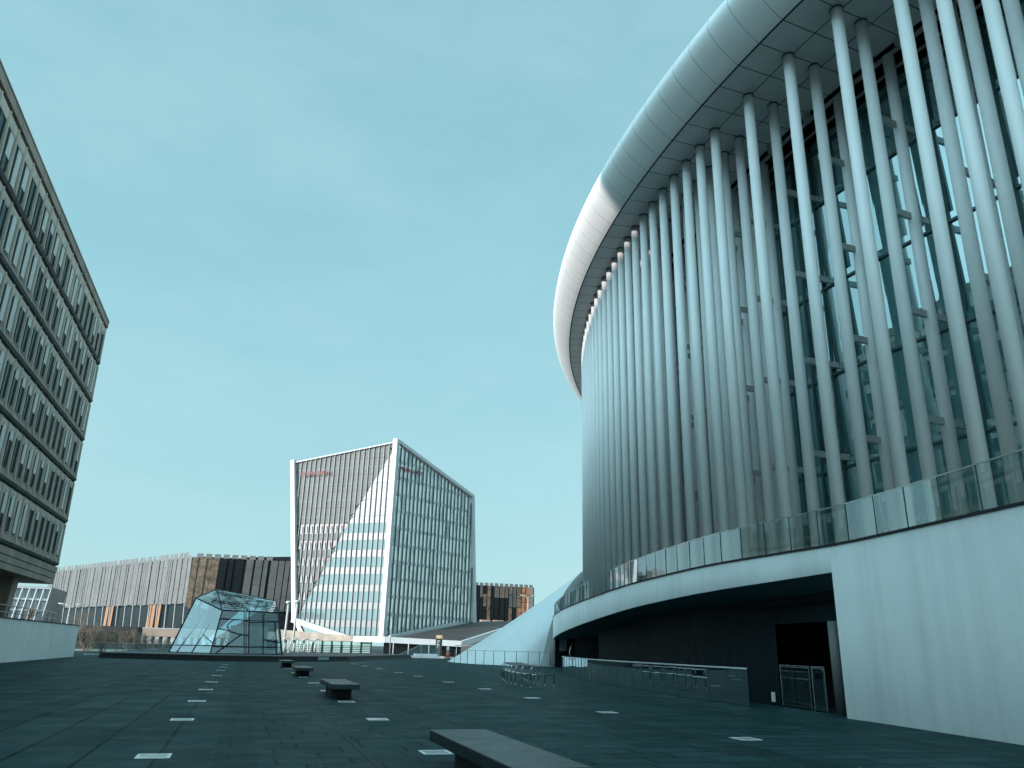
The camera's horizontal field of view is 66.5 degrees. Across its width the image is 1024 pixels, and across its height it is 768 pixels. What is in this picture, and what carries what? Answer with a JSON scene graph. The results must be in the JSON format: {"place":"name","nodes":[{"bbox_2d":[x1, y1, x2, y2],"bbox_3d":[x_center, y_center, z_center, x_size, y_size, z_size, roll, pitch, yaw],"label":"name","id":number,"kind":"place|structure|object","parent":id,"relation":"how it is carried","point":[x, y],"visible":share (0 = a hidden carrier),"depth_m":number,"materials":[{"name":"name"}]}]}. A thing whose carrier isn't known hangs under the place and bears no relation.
{"place":"outdoors","nodes":[
{"label":"outdoors","id":0,"kind":"place"},
{"bbox_2d":[0,59,109,616],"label":"office building","id":1,"kind":"structure","parent":0,"point":[54,322],"depth_m":51.47,"materials":[{"name":"concrete"}]},
{"bbox_2d":[0,349,5,374],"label":"window","id":2,"kind":"structure","parent":1,"relation":"in","point":[2,355],"depth_m":44.38,"materials":[{"name":"glass"}]},
{"bbox_2d":[0,105,6,142],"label":"window","id":3,"kind":"structure","parent":1,"relation":"in","point":[3,119],"depth_m":40.13,"materials":[{"name":"glass"}]},
{"bbox_2d":[0,423,6,454],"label":"window","id":4,"kind":"structure","parent":1,"relation":"in","point":[3,428],"depth_m":46.09,"materials":[{"name":"glass"}]},
{"bbox_2d":[0,490,8,526],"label":"window","id":5,"kind":"structure","parent":1,"relation":"in","point":[5,494],"depth_m":47.86,"materials":[{"name":"glass"}]},
{"bbox_2d":[0,198,9,240],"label":"window","id":6,"kind":"structure","parent":1,"relation":"in","point":[4,210],"depth_m":41.86,"materials":[{"name":"glass"}]},
{"bbox_2d":[0,282,10,324],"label":"window","id":7,"kind":"structure","parent":1,"relation":"in","point":[6,291],"depth_m":43.60,"materials":[{"name":"glass"}]},
{"bbox_2d":[0,359,12,400],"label":"window","id":8,"kind":"structure","parent":1,"relation":"in","point":[8,368],"depth_m":45.47,"materials":[{"name":"glass"}]},
{"bbox_2d":[0,125,14,171],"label":"window","id":9,"kind":"structure","parent":1,"relation":"in","point":[10,138],"depth_m":41.21,"materials":[{"name":"glass"}]},
{"bbox_2d":[1,429,14,469],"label":"window","id":10,"kind":"structure","parent":1,"relation":"in","point":[11,435],"depth_m":47.38,"materials":[{"name":"glass"}]},
{"bbox_2d":[3,495,15,532],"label":"window","id":11,"kind":"structure","parent":1,"relation":"in","point":[12,500],"depth_m":49.25,"materials":[{"name":"glass"}]},
{"bbox_2d":[2,214,17,256],"bbox_3d":[-27.706,-8.371,43.031,0.070,2.480,1.415,7,-20,-17],"label":"window","id":12,"kind":"structure","parent":1,"relation":"in","point":[12,224],"depth_m":43.14,"materials":[{"name":"glass"}]},
{"bbox_2d":[5,294,18,335],"bbox_3d":[-28.815,-4.154,44.921,0.070,2.480,1.415,7,-20,-17],"label":"window","id":13,"kind":"structure","parent":1,"relation":"in","point":[14,303],"depth_m":45.04,"materials":[{"name":"glass"}]},
{"bbox_2d":[7,368,20,407],"bbox_3d":[-29.924,0.101,46.798,0.070,2.480,1.415,7,-20,-17],"label":"window","id":14,"kind":"structure","parent":1,"relation":"in","point":[16,374],"depth_m":46.98,"materials":[{"name":"glass"}]},
{"bbox_2d":[9,435,20,474],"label":"window","id":15,"kind":"structure","parent":1,"relation":"in","point":[17,443],"depth_m":48.86,"materials":[{"name":"glass"}]},
{"bbox_2d":[8,143,22,188],"bbox_3d":[-27.119,-11.829,42.544,0.070,2.420,1.415,7,-20,-17],"label":"window","id":16,"kind":"structure","parent":1,"relation":"in","point":[18,156],"depth_m":42.71,"materials":[{"name":"glass"}]},
{"bbox_2d":[11,499,22,536],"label":"window","id":17,"kind":"structure","parent":1,"relation":"in","point":[19,504],"depth_m":50.73,"materials":[{"name":"glass"}]},
{"bbox_2d":[11,228,24,269],"bbox_3d":[-28.221,-7.877,44.524,0.070,2.480,1.415,7,-20,-17],"label":"window","id":18,"kind":"structure","parent":1,"relation":"in","point":[20,236],"depth_m":44.64,"materials":[{"name":"glass"}]},
{"bbox_2d":[13,305,25,344],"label":"window","id":19,"kind":"structure","parent":1,"relation":"in","point":[22,311],"depth_m":46.58,"materials":[{"name":"glass"}]},
{"bbox_2d":[14,377,26,414],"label":"window","id":20,"kind":"structure","parent":1,"relation":"in","point":[23,381],"depth_m":48.48,"materials":[{"name":"glass"}]},
{"bbox_2d":[16,443,27,479],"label":"window","id":21,"kind":"structure","parent":1,"relation":"in","point":[24,448],"depth_m":50.35,"materials":[{"name":"glass"}]},
{"bbox_2d":[16,161,29,203],"bbox_3d":[-27.634,-11.334,44.037,0.070,2.420,1.415,7,-20,-17],"label":"window","id":22,"kind":"structure","parent":1,"relation":"in","point":[26,172],"depth_m":44.22,"materials":[{"name":"glass"}]},
{"bbox_2d":[17,504,28,539],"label":"window","id":23,"kind":"structure","parent":1,"relation":"in","point":[24,514],"depth_m":52.22,"materials":[{"name":"glass"}]},
{"bbox_2d":[18,241,31,281],"bbox_3d":[-28.736,-7.382,46.017,0.070,2.480,1.415,7,-20,-17],"label":"window","id":24,"kind":"structure","parent":1,"relation":"in","point":[26,255],"depth_m":46.13,"materials":[{"name":"glass"}]},
{"bbox_2d":[20,315,32,353],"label":"window","id":25,"kind":"structure","parent":1,"relation":"in","point":[28,325],"depth_m":48.09,"materials":[{"name":"glass"}]},
{"bbox_2d":[21,384,33,421],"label":"window","id":26,"kind":"structure","parent":1,"relation":"in","point":[30,389],"depth_m":49.98,"materials":[{"name":"glass"}]},
{"bbox_2d":[23,447,33,483],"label":"window","id":27,"kind":"structure","parent":1,"relation":"in","point":[30,455],"depth_m":51.87,"materials":[{"name":"glass"}]},
{"bbox_2d":[24,508,34,542],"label":"window","id":28,"kind":"structure","parent":1,"relation":"in","point":[31,513],"depth_m":53.76,"materials":[{"name":"glass"}]},
{"bbox_2d":[24,176,36,218],"bbox_3d":[-28.149,-10.840,45.530,0.070,2.420,1.415,7,-20,-17],"label":"window","id":29,"kind":"structure","parent":1,"relation":"in","point":[32,190],"depth_m":45.74,"materials":[{"name":"glass"}]},
{"bbox_2d":[26,253,37,292],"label":"window","id":30,"kind":"structure","parent":1,"relation":"in","point":[34,262],"depth_m":47.64,"materials":[{"name":"glass"}]},
{"bbox_2d":[27,324,38,362],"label":"window","id":31,"kind":"structure","parent":1,"relation":"in","point":[34,335],"depth_m":49.57,"materials":[{"name":"glass"}]},
{"bbox_2d":[28,391,38,427],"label":"window","id":32,"kind":"structure","parent":1,"relation":"in","point":[35,401],"depth_m":51.46,"materials":[{"name":"glass"}]},
{"bbox_2d":[29,452,39,488],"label":"window","id":33,"kind":"structure","parent":1,"relation":"in","point":[35,465],"depth_m":53.37,"materials":[{"name":"glass"}]},
{"bbox_2d":[30,511,39,544],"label":"window","id":34,"kind":"structure","parent":1,"relation":"in","point":[37,514],"depth_m":55.29,"materials":[{"name":"glass"}]},
{"bbox_2d":[31,192,42,231],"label":"window","id":35,"kind":"structure","parent":1,"relation":"in","point":[39,203],"depth_m":47.24,"materials":[{"name":"glass"}]},
{"bbox_2d":[32,266,43,303],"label":"window","id":36,"kind":"structure","parent":1,"relation":"in","point":[41,272],"depth_m":49.18,"materials":[{"name":"glass"}]},
{"bbox_2d":[33,333,44,370],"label":"window","id":37,"kind":"structure","parent":1,"relation":"in","point":[41,341],"depth_m":51.10,"materials":[{"name":"glass"}]},
{"bbox_2d":[34,398,44,433],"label":"window","id":38,"kind":"structure","parent":1,"relation":"in","point":[42,403],"depth_m":52.99,"materials":[{"name":"glass"}]},
{"bbox_2d":[35,459,44,492],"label":"window","id":39,"kind":"structure","parent":1,"relation":"in","point":[42,463],"depth_m":54.89,"materials":[{"name":"glass"}]},
{"bbox_2d":[38,205,48,243],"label":"window","id":40,"kind":"structure","parent":1,"relation":"in","point":[45,217],"depth_m":48.72,"materials":[{"name":"glass"}]},
{"bbox_2d":[39,276,49,313],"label":"window","id":41,"kind":"structure","parent":1,"relation":"in","point":[46,285],"depth_m":50.68,"materials":[{"name":"glass"}]},
{"bbox_2d":[39,344,49,378],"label":"window","id":42,"kind":"structure","parent":1,"relation":"in","point":[46,353],"depth_m":52.56,"materials":[{"name":"glass"}]},
{"bbox_2d":[40,406,49,439],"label":"window","id":43,"kind":"structure","parent":1,"relation":"in","point":[47,411],"depth_m":54.48,"materials":[{"name":"glass"}]},
{"bbox_2d":[41,464,50,496],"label":"window","id":44,"kind":"structure","parent":1,"relation":"in","point":[47,466],"depth_m":56.36,"materials":[{"name":"glass"}]},
{"bbox_2d":[44,218,54,255],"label":"window","id":45,"kind":"structure","parent":1,"relation":"in","point":[52,227],"depth_m":50.23,"materials":[{"name":"glass"}]},
{"bbox_2d":[45,286,55,322],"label":"window","id":46,"kind":"structure","parent":1,"relation":"in","point":[51,299],"depth_m":52.18,"materials":[{"name":"glass"}]},
{"bbox_2d":[45,350,55,385],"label":"window","id":47,"kind":"structure","parent":1,"relation":"in","point":[52,358],"depth_m":54.08,"materials":[{"name":"glass"}]},
{"bbox_2d":[45,413,55,445],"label":"window","id":48,"kind":"structure","parent":1,"relation":"in","point":[52,418],"depth_m":55.97,"materials":[{"name":"glass"}]},
{"bbox_2d":[50,232,60,267],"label":"window","id":49,"kind":"structure","parent":1,"relation":"in","point":[57,239],"depth_m":51.73,"materials":[{"name":"glass"}]},
{"bbox_2d":[50,296,60,331],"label":"window","id":50,"kind":"structure","parent":1,"relation":"in","point":[57,305],"depth_m":53.69,"materials":[{"name":"glass"}]},
{"bbox_2d":[51,358,59,392],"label":"window","id":51,"kind":"structure","parent":1,"relation":"in","point":[57,366],"depth_m":55.58,"materials":[{"name":"glass"}]},
{"bbox_2d":[51,418,59,450],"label":"window","id":52,"kind":"structure","parent":1,"relation":"in","point":[57,423],"depth_m":57.47,"materials":[{"name":"glass"}]},
{"bbox_2d":[55,243,64,277],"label":"window","id":53,"kind":"structure","parent":1,"relation":"in","point":[62,251],"depth_m":53.21,"materials":[{"name":"glass"}]},
{"bbox_2d":[56,368,64,398],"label":"window","id":54,"kind":"structure","parent":1,"relation":"in","point":[62,373],"depth_m":57.08,"materials":[{"name":"glass"}]},
{"bbox_2d":[56,423,64,455],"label":"window","id":55,"kind":"structure","parent":1,"relation":"in","point":[62,429],"depth_m":58.97,"materials":[{"name":"glass"}]},
{"bbox_2d":[56,306,65,340],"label":"window","id":56,"kind":"structure","parent":1,"relation":"in","point":[63,310],"depth_m":55.15,"materials":[{"name":"glass"}]},
{"bbox_2d":[61,254,69,287],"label":"window","id":57,"kind":"structure","parent":1,"relation":"in","point":[67,262],"depth_m":54.75,"materials":[{"name":"glass"}]},
{"bbox_2d":[61,316,69,347],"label":"window","id":58,"kind":"structure","parent":1,"relation":"in","point":[67,322],"depth_m":56.67,"materials":[{"name":"glass"}]},
{"bbox_2d":[61,374,69,405],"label":"window","id":59,"kind":"structure","parent":1,"relation":"in","point":[66,380],"depth_m":58.59,"materials":[{"name":"glass"}]},
{"bbox_2d":[65,381,73,411],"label":"window","id":60,"kind":"structure","parent":1,"relation":"in","point":[71,384],"depth_m":60.05,"materials":[{"name":"glass"}]},
{"bbox_2d":[35,309,103,554],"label":"window frames","id":61,"kind":"structure","parent":1,"relation":"in","point":[95,323],"depth_m":62.78,"materials":[{"name":"metal"}]},
{"bbox_2d":[36,311,102,556],"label":"window panes","id":62,"kind":"structure","parent":1,"relation":"in","point":[91,311],"depth_m":61.49,"materials":[{"name":"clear glass"}]},
{"bbox_2d":[65,265,74,297],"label":"window","id":63,"kind":"structure","parent":1,"relation":"in","point":[72,270],"depth_m":56.19,"materials":[{"name":"glass"}]},
{"bbox_2d":[66,323,74,355],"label":"window","id":64,"kind":"structure","parent":1,"relation":"in","point":[72,327],"depth_m":58.15,"materials":[{"name":"glass"}]},
{"bbox_2d":[70,274,78,306],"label":"window","id":65,"kind":"structure","parent":1,"relation":"in","point":[76,278],"depth_m":57.69,"materials":[{"name":"glass"}]},
{"bbox_2d":[70,332,78,362],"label":"window","id":66,"kind":"structure","parent":1,"relation":"in","point":[76,335],"depth_m":59.68,"materials":[{"name":"glass"}]},
{"bbox_2d":[74,340,82,369],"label":"window","id":67,"kind":"structure","parent":1,"relation":"in","point":[80,342],"depth_m":61.17,"materials":[{"name":"glass"}]},
{"bbox_2d":[75,283,82,314],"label":"window","id":68,"kind":"structure","parent":1,"relation":"in","point":[81,288],"depth_m":59.22,"materials":[{"name":"glass"}]},
{"bbox_2d":[79,292,86,322],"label":"window","id":69,"kind":"structure","parent":1,"relation":"in","point":[85,297],"depth_m":60.76,"materials":[{"name":"glass"}]},
{"bbox_2d":[83,301,90,330],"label":"window","id":70,"kind":"structure","parent":1,"relation":"in","point":[88,306],"depth_m":62.28,"materials":[{"name":"glass"}]},
{"bbox_2d":[75,625,142,648],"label":"annexe building","id":71,"kind":"structure","parent":0,"point":[111,628],"depth_m":148.47,"materials":[{"name":"black glass"}]},
{"bbox_2d":[48,552,296,649],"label":"exhibition hall","id":72,"kind":"structure","parent":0,"point":[155,596],"depth_m":198.33,"materials":[{"name":"pale concrete"},{"name":"black glass"},{"name":"wood"}]},
{"bbox_2d":[80,646,383,653],"bbox_3d":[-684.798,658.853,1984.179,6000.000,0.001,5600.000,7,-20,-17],"label":"ground","id":73,"kind":"structure","parent":0,"point":[377,649],"depth_m":174.04,"materials":[{"name":"concrete"}]},
{"bbox_2d":[275,438,510,656],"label":"office tower","id":74,"kind":"structure","parent":73,"relation":"on","point":[382,535],"depth_m":162.93,"materials":[{"name":"grey"}]},
{"bbox_2d":[74,648,453,657],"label":"street pavement","id":75,"kind":"structure","parent":0,"point":[77,649],"depth_m":122.44,"materials":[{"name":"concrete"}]},
{"bbox_2d":[8,586,66,622],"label":"white grid building","id":76,"kind":"structure","parent":75,"relation":"on","point":[48,598],"depth_m":125.55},
{"bbox_2d":[22,599,53,620],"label":"bare tree","id":77,"kind":"object","parent":75,"relation":"on","point":[34,612],"visible":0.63,"depth_m":107.78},
{"bbox_2d":[63,609,92,628],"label":"bare tree","id":78,"kind":"object","parent":75,"relation":"on","point":[86,617],"visible":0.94,"depth_m":118.82,"materials":[{"name":"plant"}]},
{"bbox_2d":[435,635,442,655],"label":"totem sign","id":79,"kind":"object","parent":75,"relation":"on","point":[438,650],"visible":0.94,"depth_m":127.39,"materials":[{"name":"metal"}]},
{"bbox_2d":[0,0,723,645],"label":"sky","id":80,"kind":"structure","parent":0,"point":[301,229],"materials":[{"name":"blue"}]},
{"bbox_2d":[476,582,533,621],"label":"bronze building","id":81,"kind":"structure","parent":0,"point":[496,602],"depth_m":224.18,"materials":[{"name":"orange metal"}]},
{"bbox_2d":[0,651,1023,767],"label":"plaza paving","id":82,"kind":"structure","parent":0,"point":[78,709],"depth_m":17.73,"materials":[{"name":"stone"}]},
{"bbox_2d":[0,617,79,662],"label":"boundary wall","id":83,"kind":"structure","parent":82,"relation":"on","point":[24,640],"depth_m":58.01,"materials":[{"name":"concrete"}]},
{"bbox_2d":[0,604,55,620],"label":"wall railing","id":84,"kind":"object","parent":83,"relation":"on","point":[15,613],"depth_m":57.93,"materials":[{"name":"metal"}]},
{"bbox_2d":[72,617,118,652],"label":"bare shrub","id":85,"kind":"object","parent":82,"relation":"on","point":[94,634],"visible":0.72,"depth_m":87.93,"materials":[{"name":"plant"}]},
{"bbox_2d":[84,626,119,651],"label":"bare shrub","id":86,"kind":"object","parent":82,"relation":"on","point":[105,640],"visible":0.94,"depth_m":86.30,"materials":[{"name":"plant"}]},
{"bbox_2d":[106,629,148,650],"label":"bare shrub","id":87,"kind":"object","parent":82,"relation":"on","point":[132,634],"visible":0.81,"depth_m":90.32,"materials":[{"name":"plant"}]},
{"bbox_2d":[83,642,177,654],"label":"glass guard","id":88,"kind":"object","parent":82,"relation":"on","point":[116,647],"visible":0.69,"depth_m":83.13,"materials":[{"name":"silver glass"}]},
{"bbox_2d":[134,630,156,650],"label":"bare shrub","id":89,"kind":"object","parent":82,"relation":"on","point":[139,639],"visible":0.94,"depth_m":89.29,"materials":[{"name":"plant"}]},
{"bbox_2d":[134,753,171,758],"bbox_3d":[-5.217,5.418,11.370,0.470,0.011,0.480,7,-20,-17],"label":"ground light","id":90,"kind":"object","parent":82,"relation":"on","point":[154,756],"visible":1,"depth_m":11.32,"materials":[{"name":"glass"}]},
{"bbox_2d":[150,637,173,650],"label":"bare shrub","id":91,"kind":"object","parent":82,"relation":"on","point":[166,645],"visible":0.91,"depth_m":92.06,"materials":[{"name":"plant"}]},
{"bbox_2d":[170,718,194,720],"bbox_3d":[-7.085,7.210,16.783,0.470,0.011,0.480,7,-20,-17],"label":"ground light","id":92,"kind":"object","parent":82,"relation":"on","point":[181,719],"visible":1,"depth_m":16.74,"materials":[{"name":"metal"}]},
{"bbox_2d":[98,649,410,661],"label":"platform","id":93,"kind":"structure","parent":82,"relation":"on","point":[207,656],"depth_m":74.25,"materials":[{"name":"concrete"}]},
{"bbox_2d":[168,588,282,654],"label":"glass pavilion","id":94,"kind":"structure","parent":93,"relation":"on","point":[246,639],"depth_m":87.10,"materials":[{"name":"clear glass"}]},
{"bbox_2d":[279,660,293,666],"bbox_3d":[-16.435,20.363,56.865,0.860,0.450,4.000,7,-20,-17],"label":"stone bench","id":95,"kind":"object","parent":82,"relation":"on","point":[286,663],"visible":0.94,"depth_m":56.05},
{"bbox_2d":[282,601,291,649],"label":"plaza lamp","id":96,"kind":"object","parent":82,"relation":"on","point":[288,603],"visible":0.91,"depth_m":111.72,"materials":[{"name":"metal"}]},
{"bbox_2d":[291,600,299,650],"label":"plaza lamp","id":97,"kind":"object","parent":82,"relation":"on","point":[297,601],"visible":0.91,"depth_m":116.64,"materials":[{"name":"metal"}]},
{"bbox_2d":[292,666,313,675],"bbox_3d":[-11.238,15.374,41.800,0.860,0.450,4.000,7,-20,-17],"label":"stone bench","id":98,"kind":"object","parent":82,"relation":"on","point":[302,670],"visible":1,"depth_m":40.95,"materials":[{"name":"stone"}]},
{"bbox_2d":[264,662,379,767],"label":"paving joint","id":99,"kind":"object","parent":82,"relation":"on","point":[362,752],"visible":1,"depth_m":15.03,"materials":[{"name":"stone"}]},
{"bbox_2d":[282,644,371,653],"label":"black railing","id":100,"kind":"object","parent":82,"relation":"on","point":[351,649],"visible":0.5,"depth_m":116.19,"materials":[{"name":"metal"}]},
{"bbox_2d":[320,679,359,697],"bbox_3d":[-5.759,10.115,25.922,0.860,0.450,4.000,7,-20,-17],"label":"stone bench","id":101,"kind":"object","parent":82,"relation":"on","point":[339,688],"visible":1,"depth_m":25.11,"materials":[{"name":"stone"}]},
{"bbox_2d":[411,654,443,657],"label":"planter","id":102,"kind":"object","parent":82,"relation":"on","point":[425,655],"visible":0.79,"depth_m":119.84,"materials":[{"name":"concrete"}]},
{"bbox_2d":[418,750,452,754],"bbox_3d":[-1.230,5.908,12.528,0.470,0.011,0.480,7,-20,-17],"label":"ground light","id":103,"kind":"object","parent":82,"relation":"on","point":[431,752],"visible":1,"depth_m":12.49,"materials":[{"name":"glass"}]},
{"bbox_2d":[448,649,554,665],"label":"post fence","id":104,"kind":"object","parent":82,"relation":"on","point":[493,656],"visible":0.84,"depth_m":80.10,"materials":[{"name":"grey metal"}]},
{"bbox_2d":[429,729,591,767],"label":"stone bench","id":105,"kind":"object","parent":82,"relation":"on","point":[477,748],"visible":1,"depth_m":9.52,"materials":[{"name":"stone"}]},
{"bbox_2d":[448,571,583,666],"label":"entrance shell","id":106,"kind":"object","parent":82,"relation":"on","point":[530,630],"visible":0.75,"depth_m":84.85,"materials":[{"name":"white concrete"}]},
{"bbox_2d":[510,664,534,683],"bbox_3d":[0.525,14.353,38.643,1.600,0.894,0.100,17,-24,-38],"label":"bicycle stand","id":107,"kind":"object","parent":82,"relation":"on","point":[523,672],"visible":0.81,"depth_m":38.70,"materials":[{"name":"silver metal"}]},
{"bbox_2d":[530,666,553,687],"bbox_3d":[1.393,13.294,35.461,1.600,0.894,0.100,18,-25,-41],"label":"bicycle stand","id":108,"kind":"object","parent":82,"relation":"on","point":[541,674],"visible":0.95,"depth_m":35.46,"materials":[{"name":"silver metal"}]},
{"bbox_2d":[562,656,749,706],"bbox_3d":[5.463,16.489,45.045,2.646,1.192,41.046,2,-19,-2],"label":"glass fence","id":109,"kind":"object","parent":82,"relation":"on","point":[671,679],"visible":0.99,"depth_m":34.85,"materials":[{"name":"clear glass"}]},
{"bbox_2d":[729,737,761,739],"bbox_3d":[4.686,7.117,15.665,0.470,0.011,0.480,7,-20,-17],"label":"ground light","id":110,"kind":"object","parent":82,"relation":"on","point":[743,738],"visible":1,"depth_m":15.68,"materials":[{"name":"metal"}]},
{"bbox_2d":[553,0,1023,744],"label":"concert hall","id":111,"kind":"structure","parent":82,"relation":"on","point":[789,318],"depth_m":29.46,"materials":[{"name":"white paint"}]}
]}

